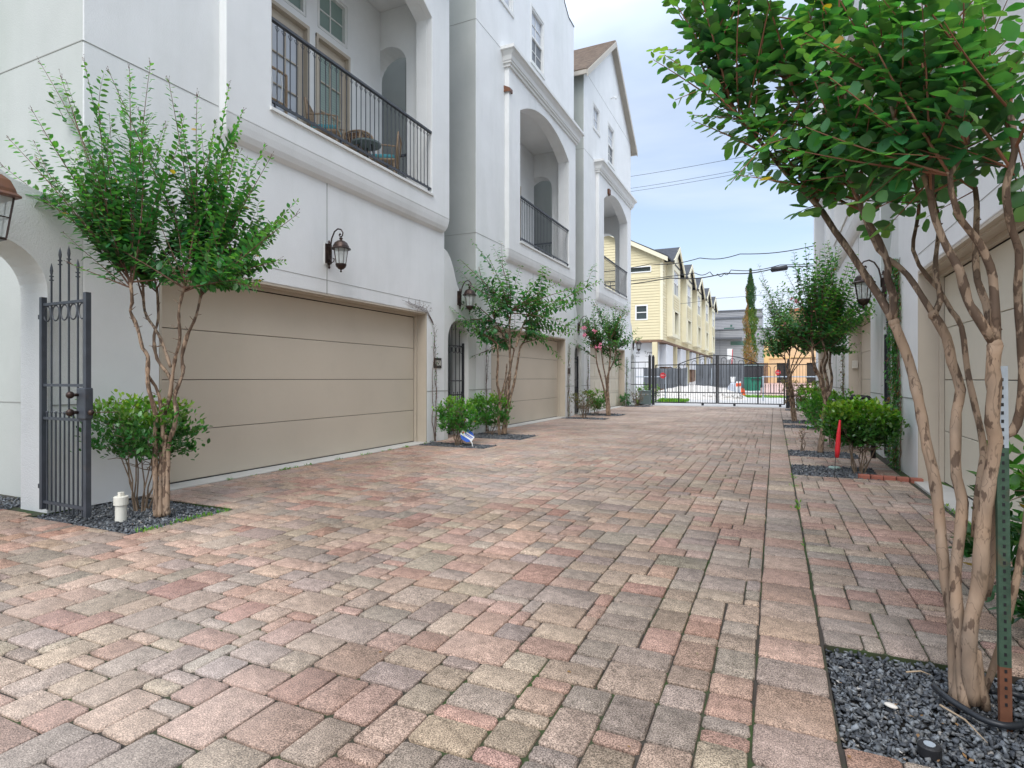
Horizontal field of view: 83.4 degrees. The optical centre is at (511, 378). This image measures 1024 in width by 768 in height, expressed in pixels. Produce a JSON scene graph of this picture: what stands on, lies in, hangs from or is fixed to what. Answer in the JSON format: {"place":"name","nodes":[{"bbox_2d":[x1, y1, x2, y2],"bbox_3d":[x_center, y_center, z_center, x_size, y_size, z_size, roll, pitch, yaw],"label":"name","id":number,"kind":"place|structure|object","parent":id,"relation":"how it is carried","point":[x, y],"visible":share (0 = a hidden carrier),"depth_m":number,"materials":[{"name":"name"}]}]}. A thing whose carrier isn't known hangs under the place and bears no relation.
{"place":"outdoors","nodes":[
{"label":"outdoors","id":0,"kind":"place"},
{"bbox_2d":[0,447,1023,767],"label":"paving","id":1,"kind":"structure","parent":0,"point":[472,533],"depth_m":2.97,"materials":[{"name":"brick"}]},
{"bbox_2d":[135,442,971,544],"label":"weed tufts","id":2,"kind":"object","parent":1,"relation":"on","point":[286,468],"visible":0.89,"depth_m":5.22,"materials":[{"name":"green plant"}]},
{"bbox_2d":[834,420,840,477],"bbox_3d":[4.024,0.871,7.108,0.063,0.718,0.060,0,0,-43],"label":"rolled flag","id":3,"kind":"object","parent":1,"relation":"on","point":[837,444],"visible":1,"depth_m":7.09,"materials":[{"name":"fabric"}]},
{"bbox_2d":[0,405,1023,767],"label":"paver bedding","id":4,"kind":"object","parent":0,"point":[756,683],"visible":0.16,"depth_m":2.59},
{"bbox_2d":[0,496,20,509],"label":"slate gravel","id":5,"kind":"structure","parent":4,"relation":"on","point":[10,504],"depth_m":5.69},
{"bbox_2d":[0,169,82,512],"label":"gateway wall","id":6,"kind":"structure","parent":4,"relation":"on","point":[33,243],"depth_m":5.39,"materials":[{"name":"paint"}]},
{"bbox_2d":[0,174,21,240],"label":"wall lantern","id":7,"kind":"object","parent":6,"relation":"attached to","point":[8,192],"depth_m":4.63,"materials":[{"name":"brown metal"}]},
{"bbox_2d":[38,246,94,517],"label":"iron gate","id":8,"kind":"structure","parent":6,"relation":"attached to","point":[85,412],"depth_m":5.07,"materials":[{"name":"brown metal"}]},
{"bbox_2d":[0,0,448,505],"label":"townhouse","id":9,"kind":"structure","parent":4,"relation":"on","point":[304,353],"depth_m":7.78,"materials":[{"name":"white paint"}]},
{"bbox_2d":[272,66,287,114],"bbox_3d":[-3.521,-4.104,8.165,0.044,0.817,0.860,0,0,25],"label":"wicker chair","id":10,"kind":"object","parent":9,"relation":"on","point":[286,89],"visible":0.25,"depth_m":8.49,"materials":[{"name":"brown wicker"}]},
{"bbox_2d":[162,278,413,483],"bbox_3d":[-3.000,-0.020,8.795,0.086,2.500,5.260,0,0,25],"label":"garage door","id":11,"kind":"structure","parent":9,"relation":"in","point":[278,379],"depth_m":8.15,"materials":[{"name":"beige metal"}]},
{"bbox_2d":[272,0,309,124],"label":"door","id":12,"kind":"structure","parent":9,"relation":"in","point":[281,14],"depth_m":9.72,"materials":[{"name":"wood"}]},
{"bbox_2d":[284,0,305,16],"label":"transom window","id":13,"kind":"structure","parent":9,"relation":"in","point":[299,5],"depth_m":9.84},
{"bbox_2d":[304,97,344,143],"bbox_3d":[-3.086,-4.099,9.476,0.541,0.810,0.548,0,0,-5],"label":"wicker chair","id":14,"kind":"object","parent":9,"relation":"on","point":[311,118],"visible":0.45,"depth_m":9.26,"materials":[{"name":"wicker"}]},
{"bbox_2d":[317,0,346,48],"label":"transom window","id":15,"kind":"structure","parent":9,"relation":"in","point":[331,14],"depth_m":10.63,"materials":[{"name":"glass"}]},
{"bbox_2d":[315,33,350,136],"bbox_3d":[-3.322,-4.795,10.537,0.172,2.570,0.880,0,0,25],"label":"door","id":16,"kind":"structure","parent":9,"relation":"in","point":[321,43],"depth_m":10.55,"materials":[{"name":"glass"}]},
{"bbox_2d":[325,228,350,271],"bbox_3d":[-2.584,-1.901,8.536,0.400,0.661,0.284,0,0,25],"label":"wall lantern","id":17,"kind":"object","parent":9,"relation":"attached to","point":[340,245],"depth_m":8.51,"materials":[{"name":"brown metal"}]},
{"bbox_2d":[342,129,373,157],"bbox_3d":[-2.925,-4.164,10.370,0.752,0.940,0.703,0,0,5],"label":"wicker chair","id":18,"kind":"object","parent":9,"relation":"on","point":[354,136],"visible":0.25,"depth_m":10.65,"materials":[{"name":"wicker"}]},
{"bbox_2d":[352,137,380,161],"bbox_3d":[-2.550,-3.901,10.052,0.520,0.418,0.520,0,0,25],"label":"side table","id":19,"kind":"object","parent":9,"relation":"on","point":[367,143],"visible":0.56,"depth_m":9.97,"materials":[{"name":"paint"}]},
{"bbox_2d":[369,131,401,173],"bbox_3d":[-2.349,-4.099,10.714,0.541,0.810,0.548,0,0,-5],"label":"wicker chair","id":20,"kind":"object","parent":9,"relation":"on","point":[393,157],"visible":0.48,"depth_m":10.51,"materials":[{"name":"wicker"}]},
{"bbox_2d":[431,324,437,441],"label":"climbing vine","id":21,"kind":"object","parent":9,"relation":"attached to","point":[434,352],"visible":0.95,"depth_m":11.29,"materials":[{"name":"green plant"}]},
{"bbox_2d":[444,249,475,439],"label":"gateway wall","id":22,"kind":"structure","parent":4,"relation":"on","point":[451,288],"depth_m":12.59,"materials":[{"name":"paint"}]},
{"bbox_2d":[448,323,463,433],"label":"iron gate","id":23,"kind":"structure","parent":22,"relation":"attached to","point":[459,380],"depth_m":12.46,"materials":[{"name":"brown metal"}]},
{"bbox_2d":[457,280,475,311],"bbox_3d":[-0.945,-1.736,12.110,0.407,0.674,0.290,0,0,25],"label":"wall lantern","id":24,"kind":"object","parent":22,"relation":"attached to","point":[469,292],"depth_m":12.08,"materials":[{"name":"brown metal"}]},
{"bbox_2d":[382,0,584,433],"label":"townhouse","id":25,"kind":"structure","parent":4,"relation":"on","point":[508,151],"depth_m":14.63,"materials":[{"name":"white paint"}]},
{"bbox_2d":[500,0,514,18],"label":"window","id":26,"kind":"structure","parent":25,"relation":"in","point":[508,4],"depth_m":14.62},
{"bbox_2d":[492,332,556,427],"bbox_3d":[0.352,-0.020,16.125,0.086,2.500,5.260,0,0,25],"label":"garage door","id":27,"kind":"structure","parent":25,"relation":"in","point":[534,396],"depth_m":16.42,"materials":[{"name":"beige metal"}]},
{"bbox_2d":[530,3,544,79],"bbox_3d":[0.689,-9.505,16.267,0.140,1.670,1.060,0,0,25],"label":"window","id":28,"kind":"structure","parent":25,"relation":"in","point":[537,23],"depth_m":16.42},
{"bbox_2d":[574,302,583,414],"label":"gateway wall","id":29,"kind":"structure","parent":4,"relation":"on","point":[579,340],"depth_m":19.92,"materials":[{"name":"paint"}]},
{"bbox_2d":[575,347,578,412],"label":"iron gate","id":30,"kind":"structure","parent":29,"relation":"attached to","point":[576,377],"depth_m":19.81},
{"bbox_2d":[534,40,637,412],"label":"townhouse","id":31,"kind":"structure","parent":4,"relation":"on","point":[606,148],"depth_m":22.23,"materials":[{"name":"white paint"}]},
{"bbox_2d":[593,101,600,137],"bbox_3d":[3.131,-9.730,21.606,0.140,1.020,0.960,0,0,25],"label":"window","id":32,"kind":"structure","parent":31,"relation":"in","point":[596,112],"depth_m":21.75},
{"bbox_2d":[590,347,618,410],"bbox_3d":[3.680,-0.020,23.400,0.086,2.500,5.260,0,0,25],"label":"garage door","id":33,"kind":"structure","parent":31,"relation":"in","point":[595,381],"depth_m":23.45,"materials":[{"name":"beige metal"}]},
{"bbox_2d":[608,121,614,170],"bbox_3d":[4.017,-9.505,23.543,0.140,1.670,1.060,0,0,25],"label":"window","id":34,"kind":"structure","parent":31,"relation":"in","point":[611,133],"depth_m":23.83,"materials":[{"name":"glass"}]},
{"bbox_2d":[170,406,1015,556],"bbox_3d":[3.463,1.274,13.041,8.250,0.112,24.600,0,0,25],"label":"garage threshold","id":35,"kind":"object","parent":4,"relation":"on","point":[949,495],"visible":0.15,"depth_m":7.45,"materials":[{"name":"concrete"}]},
{"bbox_2d":[631,325,635,404],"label":"gateway wall","id":36,"kind":"structure","parent":4,"relation":"on","point":[633,371],"depth_m":27.48,"materials":[{"name":"paint"}]},
{"bbox_2d":[793,382,841,429],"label":"shrub","id":37,"kind":"object","parent":4,"relation":"on","point":[809,389],"visible":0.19,"depth_m":13.84,"materials":[{"name":"green plant"}]},
{"bbox_2d":[813,92,835,399],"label":"townhouse","id":38,"kind":"structure","parent":4,"relation":"on","point":[822,233],"depth_m":22.64,"materials":[{"name":"white paint"}]},
{"bbox_2d":[796,386,871,448],"bbox_3d":[5.692,0.705,10.150,1.267,1.157,1.128,0,0,25],"label":"shrub","id":39,"kind":"object","parent":4,"relation":"on","point":[815,399],"visible":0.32,"depth_m":10.14,"materials":[{"name":"green plant"}]},
{"bbox_2d":[826,0,893,454],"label":"townhouse","id":40,"kind":"structure","parent":4,"relation":"on","point":[863,378],"depth_m":12.30,"materials":[{"name":"white paint"}]},
{"bbox_2d":[861,322,869,419],"bbox_3d":[7.369,-0.020,11.694,0.086,2.500,3.360,0,0,25],"label":"garage door","id":41,"kind":"structure","parent":40,"relation":"in","point":[865,338],"depth_m":12.58,"materials":[{"name":"beige metal"}]},
{"bbox_2d":[880,212,897,462],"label":"gateway wall","id":42,"kind":"structure","parent":4,"relation":"on","point":[894,255],"depth_m":9.05,"materials":[{"name":"paint"}]},
{"bbox_2d":[852,260,886,307],"bbox_3d":[5.536,-1.470,8.926,0.458,0.757,0.326,0,0,25],"label":"wall lantern","id":43,"kind":"object","parent":42,"relation":"attached to","point":[859,281],"depth_m":8.89,"materials":[{"name":"brown metal"}]},
{"bbox_2d":[884,318,890,457],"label":"iron gate","id":44,"kind":"structure","parent":42,"relation":"attached to","point":[886,394],"depth_m":8.97,"materials":[{"name":"metal"}]},
{"bbox_2d":[882,258,902,471],"bbox_3d":[5.291,-0.207,8.057,0.187,2.991,1.096,0,0,25],"label":"climbing vine","id":45,"kind":"object","parent":42,"relation":"attached to","point":[893,357],"visible":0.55,"depth_m":7.92,"materials":[{"name":"green plant"}]},
{"bbox_2d":[898,0,1023,523],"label":"townhouse","id":46,"kind":"structure","parent":4,"relation":"on","point":[923,338],"depth_m":6.04,"materials":[{"name":"white paint"}]},
{"bbox_2d":[944,229,1023,523],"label":"garage door","id":47,"kind":"structure","parent":46,"relation":"in","point":[1002,254],"depth_m":5.62,"materials":[{"name":"beige metal"}]},
{"bbox_2d":[942,434,1023,624],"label":"shrub","id":48,"kind":"object","parent":4,"relation":"on","point":[1016,480],"visible":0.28,"depth_m":2.73,"materials":[{"name":"green plant"}]},
{"bbox_2d":[406,405,899,475],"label":"paving","id":49,"kind":"structure","parent":0,"point":[675,434],"depth_m":11.59,"materials":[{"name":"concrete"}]},
{"bbox_2d":[565,0,818,327],"label":"sky","id":50,"kind":"structure","parent":0,"point":[705,219],"materials":[{"name":"blue"}]},
{"bbox_2d":[604,245,813,271],"bbox_3d":[11.014,-6.564,31.368,16.888,0.459,0.960,0,0,36],"label":"power line","id":51,"kind":"object","parent":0,"point":[721,258],"visible":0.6,"depth_m":31.41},
{"bbox_2d":[606,265,813,286],"bbox_3d":[11.073,-5.689,31.445,16.890,0.313,1.166,0,0,36],"label":"power line","id":52,"kind":"object","parent":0,"point":[712,275],"visible":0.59,"depth_m":31.90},
{"bbox_2d":[644,403,795,407],"bbox_3d":[9.861,1.287,26.005,7.500,0.126,2.500,0,0,25],"label":"driveway apron","id":53,"kind":"object","parent":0,"point":[721,405],"visible":0.36,"depth_m":26.07,"materials":[{"name":"concrete"}]},
{"bbox_2d":[639,390,651,403],"bbox_3d":[6.115,0.865,26.399,0.520,0.630,0.440,0,0,25],"label":"utility box","id":54,"kind":"object","parent":53,"relation":"on","point":[647,399],"visible":0.92,"depth_m":26.21,"materials":[{"name":"grey"}]},
{"bbox_2d":[648,355,650,404],"bbox_3d":[6.435,0.054,26.857,0.110,2.352,0.110,0,0,25],"label":"gate post","id":55,"kind":"object","parent":53,"relation":"on","point":[649,372],"visible":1,"depth_m":26.81,"materials":[{"name":"metal"}]},
{"bbox_2d":[652,355,654,404],"bbox_3d":[6.557,0.069,26.691,0.110,2.322,0.110,0,0,25],"label":"gate post","id":56,"kind":"object","parent":53,"relation":"on","point":[653,380],"visible":0.98,"depth_m":26.65,"materials":[{"name":"metal"}]},
{"bbox_2d":[655,355,784,406],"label":"driveway gate","id":57,"kind":"structure","parent":56,"relation":"attached to","point":[717,364],"depth_m":25.51,"materials":[{"name":"metal"}]},
{"bbox_2d":[631,263,813,280],"bbox_3d":[11.074,-5.799,31.446,16.887,0.465,1.153,0,0,36],"label":"power line","id":58,"kind":"object","parent":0,"point":[723,274],"visible":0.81,"depth_m":31.48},
{"bbox_2d":[637,380,811,405],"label":"road","id":59,"kind":"structure","parent":0,"point":[777,400],"depth_m":30.55,"materials":[{"name":"concrete"}]},
{"bbox_2d":[604,236,685,390],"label":"yellow townhouse","id":60,"kind":"structure","parent":59,"relation":"on","point":[655,314],"depth_m":41.09,"materials":[{"name":"wood"}]},
{"bbox_2d":[631,266,650,272],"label":"window","id":61,"kind":"structure","parent":60,"relation":"in","point":[643,268],"depth_m":40.90,"materials":[{"name":"white glass"}]},
{"bbox_2d":[635,304,647,319],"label":"window","id":62,"kind":"structure","parent":60,"relation":"in","point":[641,311],"depth_m":40.90,"materials":[{"name":"white glass"}]},
{"bbox_2d":[674,310,678,335],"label":"window","id":63,"kind":"structure","parent":60,"relation":"in","point":[676,316],"depth_m":44.35,"materials":[{"name":"white glass"}]},
{"bbox_2d":[643,367,687,389],"bbox_3d":[10.231,0.230,38.455,2.902,2.000,0.298,0,0,25],"label":"screen","id":64,"kind":"object","parent":59,"relation":"on","point":[684,375],"visible":0.58,"depth_m":38.39,"materials":[{"name":"silver metal"}]},
{"bbox_2d":[677,264,696,367],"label":"yellow townhouse","id":65,"kind":"structure","parent":59,"relation":"on","point":[685,339],"depth_m":48.99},
{"bbox_2d":[689,278,704,381],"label":"yellow townhouse","id":66,"kind":"structure","parent":59,"relation":"on","point":[698,294],"depth_m":55.41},
{"bbox_2d":[651,385,746,399],"bbox_3d":[11.207,0.815,35.121,6.000,0.830,4.400,0,0,25],"label":"gravel pile","id":67,"kind":"object","parent":59,"relation":"on","point":[698,395],"visible":0.5,"depth_m":33.56,"materials":[{"name":"stone"}]},
{"bbox_2d":[699,288,711,363],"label":"yellow townhouse","id":68,"kind":"structure","parent":59,"relation":"on","point":[704,348],"depth_m":61.87,"materials":[{"name":"paint"}]},
{"bbox_2d":[706,297,717,363],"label":"yellow townhouse","id":69,"kind":"structure","parent":59,"relation":"on","point":[713,309],"depth_m":68.58,"materials":[{"name":"paint"}]},
{"bbox_2d":[697,363,742,387],"bbox_3d":[13.162,0.130,36.483,2.892,2.200,0.220,0,0,25],"label":"screen","id":70,"kind":"object","parent":59,"relation":"on","point":[722,378],"visible":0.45,"depth_m":36.45,"materials":[{"name":"silver metal"}]},
{"bbox_2d":[712,309,774,363],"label":"grey building","id":71,"kind":"structure","parent":59,"relation":"on","point":[729,331],"depth_m":74.41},
{"bbox_2d":[741,268,758,363],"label":"cypress","id":72,"kind":"object","parent":59,"relation":"on","point":[750,289],"visible":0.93,"depth_m":49.77,"materials":[{"name":"green plant"}]},
{"bbox_2d":[744,377,760,390],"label":"wheelie bin","id":73,"kind":"object","parent":59,"relation":"on","point":[748,380],"visible":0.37,"depth_m":40.97,"materials":[{"name":"green plastic"}]},
{"bbox_2d":[744,365,764,376],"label":"dark shed","id":74,"kind":"structure","parent":59,"relation":"on","point":[747,370],"depth_m":44.77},
{"bbox_2d":[764,308,815,382],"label":"orange house","id":75,"kind":"structure","parent":59,"relation":"on","point":[803,370],"depth_m":50.31,"materials":[{"name":"paint"}]},
{"bbox_2d":[777,363,786,382],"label":"door","id":76,"kind":"structure","parent":75,"relation":"in","point":[781,366],"depth_m":50.89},
{"bbox_2d":[807,363,815,382],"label":"door","id":77,"kind":"structure","parent":75,"relation":"in","point":[810,372],"depth_m":49.94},
{"bbox_2d":[759,383,812,395],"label":"path","id":78,"kind":"structure","parent":0,"point":[776,388],"depth_m":43.35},
{"bbox_2d":[825,648,1023,767],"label":"slate gravel","id":79,"kind":"structure","parent":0,"point":[875,737],"depth_m":2.13,"materials":[{"name":"gravel"}]},
{"bbox_2d":[646,0,1023,711],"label":"crepe myrtle","id":80,"kind":"object","parent":79,"relation":"on","point":[916,120],"visible":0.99,"depth_m":2.19,"materials":[{"name":"green plant"}]},
{"bbox_2d":[917,739,941,760],"bbox_3d":[1.388,1.232,1.911,0.068,0.036,0.068,0,0,25],"label":"drain cap","id":81,"kind":"object","parent":79,"relation":"on","point":[926,748],"visible":0.99,"depth_m":1.90,"materials":[{"name":"black plastic"}]},
{"bbox_2d":[930,683,1023,729],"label":"irrigation hose","id":82,"kind":"object","parent":79,"relation":"on","point":[939,691],"visible":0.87,"depth_m":2.09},
{"bbox_2d":[995,366,1012,732],"bbox_3d":[1.775,0.618,2.079,0.036,1.325,0.020,-1,0,20],"label":"steel post","id":83,"kind":"object","parent":79,"relation":"on","point":[1003,596],"visible":0.94,"depth_m":2.07,"materials":[{"name":"green metal"}]},
{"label":"planting bed","id":84,"kind":"structure","parent":0,"visible":0},
{"bbox_2d":[33,497,227,534],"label":"slate gravel","id":85,"kind":"structure","parent":84,"relation":"on","point":[102,513],"depth_m":5.19,"materials":[{"name":"gravel"}]},
{"bbox_2d":[113,492,128,521],"bbox_3d":[-3.447,1.129,5.070,0.114,0.255,0.114,0,0,25],"label":"cleanout pipe","id":86,"kind":"object","parent":85,"relation":"on","point":[120,501],"visible":0.98,"depth_m":5.04,"materials":[{"name":"white plastic"}]},
{"bbox_2d":[0,54,299,517],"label":"crepe myrtle","id":87,"kind":"object","parent":85,"relation":"on","point":[123,242],"visible":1,"depth_m":5.09,"materials":[{"name":"green plant"}]},
{"bbox_2d":[70,389,212,512],"bbox_3d":[-3.493,0.676,5.476,1.369,1.215,1.083,0,0,25],"label":"shrub","id":88,"kind":"object","parent":84,"relation":"on","point":[136,444],"visible":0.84,"depth_m":5.35,"materials":[{"name":"green plant"}]},
{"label":"planting bed","id":89,"kind":"structure","parent":0,"visible":0},
{"bbox_2d":[419,440,496,448],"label":"slate gravel","id":90,"kind":"structure","parent":89,"relation":"on","point":[463,445],"depth_m":10.57,"materials":[{"name":"gravel"}]},
{"bbox_2d":[432,395,483,444],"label":"shrub","id":91,"kind":"object","parent":90,"relation":"on","point":[446,415],"visible":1,"depth_m":10.55,"materials":[{"name":"green plant"}]},
{"bbox_2d":[460,429,473,445],"bbox_3d":[-0.813,1.091,10.453,0.260,0.322,0.116,0,0,2],"label":"yard sign","id":92,"kind":"object","parent":90,"relation":"on","point":[467,436],"visible":0.91,"depth_m":10.44,"materials":[{"name":"white paint"}]},
{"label":"planting bed","id":93,"kind":"structure","parent":0,"visible":0},
{"bbox_2d":[471,390,513,434],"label":"shrub","id":94,"kind":"object","parent":93,"relation":"on","point":[488,415],"visible":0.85,"depth_m":12.59,"materials":[{"name":"green plant"}]},
{"bbox_2d":[460,433,538,439],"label":"slate gravel","id":95,"kind":"structure","parent":93,"relation":"on","point":[503,436],"depth_m":12.21,"materials":[{"name":"gravel"}]},
{"bbox_2d":[451,239,601,434],"bbox_3d":[0.319,-0.945,12.588,3.469,4.405,1.686,0,0,-5],"label":"crepe myrtle","id":96,"kind":"object","parent":95,"relation":"on","point":[505,300],"visible":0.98,"depth_m":12.57,"materials":[{"name":"green plant"}]},
{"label":"planting bed","id":97,"kind":"structure","parent":0,"visible":0},
{"bbox_2d":[569,389,598,417],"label":"shrub","id":98,"kind":"object","parent":97,"relation":"on","point":[582,407],"visible":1,"depth_m":17.87,"materials":[{"name":"green plant"}]},
{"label":"planting bed","id":99,"kind":"structure","parent":0,"visible":0},
{"bbox_2d":[628,389,646,405],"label":"shrub","id":100,"kind":"object","parent":99,"relation":"on","point":[638,400],"visible":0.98,"depth_m":25.57,"materials":[{"name":"green plant"}]},
{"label":"planting bed","id":101,"kind":"structure","parent":0,"visible":0},
{"bbox_2d":[791,464,879,479],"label":"slate gravel","id":102,"kind":"structure","parent":101,"relation":"on","point":[824,471],"depth_m":7.59,"materials":[{"name":"gravel"}]},
{"bbox_2d":[817,394,909,473],"bbox_3d":[4.573,0.746,7.515,1.066,1.076,0.982,0,0,42],"label":"shrub","id":103,"kind":"object","parent":102,"relation":"on","point":[859,432],"visible":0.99,"depth_m":7.38,"materials":[{"name":"green plant"}]},
{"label":"planting bed","id":104,"kind":"structure","parent":0,"visible":0},
{"bbox_2d":[783,419,816,423],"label":"slate gravel","id":105,"kind":"structure","parent":104,"relation":"on","point":[791,421],"depth_m":16.35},
{"bbox_2d":[746,263,814,420],"bbox_3d":[7.993,-1.123,16.659,3.005,4.711,1.956,0,0,-19],"label":"crepe myrtle","id":106,"kind":"object","parent":105,"relation":"on","point":[782,344],"visible":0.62,"depth_m":16.42,"materials":[{"name":"green plant"}]},
{"bbox_2d":[792,379,825,421],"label":"shrub","id":107,"kind":"object","parent":104,"relation":"on","point":[802,386],"visible":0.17,"depth_m":16.21,"materials":[{"name":"green plant"}]},
{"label":"planting bed","id":108,"kind":"structure","parent":0,"visible":0},
{"bbox_2d":[777,377,810,410],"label":"shrub","id":109,"kind":"object","parent":108,"relation":"on","point":[785,385],"visible":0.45,"depth_m":22.25,"materials":[{"name":"green plant"}]},
{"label":"planting bed","id":110,"kind":"structure","parent":0,"visible":0},
{"bbox_2d":[585,388,609,414],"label":"shrub","id":111,"kind":"object","parent":110,"relation":"on","point":[600,401],"visible":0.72,"depth_m":19.40,"materials":[{"name":"green plant"}]},
{"bbox_2d":[580,413,625,415],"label":"slate gravel","id":112,"kind":"structure","parent":110,"relation":"on","point":[601,414],"depth_m":19.56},
{"bbox_2d":[570,297,641,415],"bbox_3d":[3.047,-0.741,19.091,1.842,3.927,2.672,0,0,33],"label":"crepe myrtle","id":113,"kind":"object","parent":112,"relation":"on","point":[612,334],"visible":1,"depth_m":18.95,"materials":[{"name":"green plant"}]},
{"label":"planting bed","id":114,"kind":"structure","parent":0,"visible":0},
{"bbox_2d":[788,449,858,459],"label":"slate gravel","id":115,"kind":"structure","parent":114,"relation":"on","point":[829,454],"depth_m":9.29,"materials":[{"name":"gravel"}]},
{"bbox_2d":[766,240,875,452],"bbox_3d":[5.235,-0.604,9.653,1.767,3.692,1.583,0,0,25],"label":"crepe myrtle","id":116,"kind":"object","parent":115,"relation":"on","point":[830,320],"visible":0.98,"depth_m":9.43,"materials":[{"name":"green plant"}]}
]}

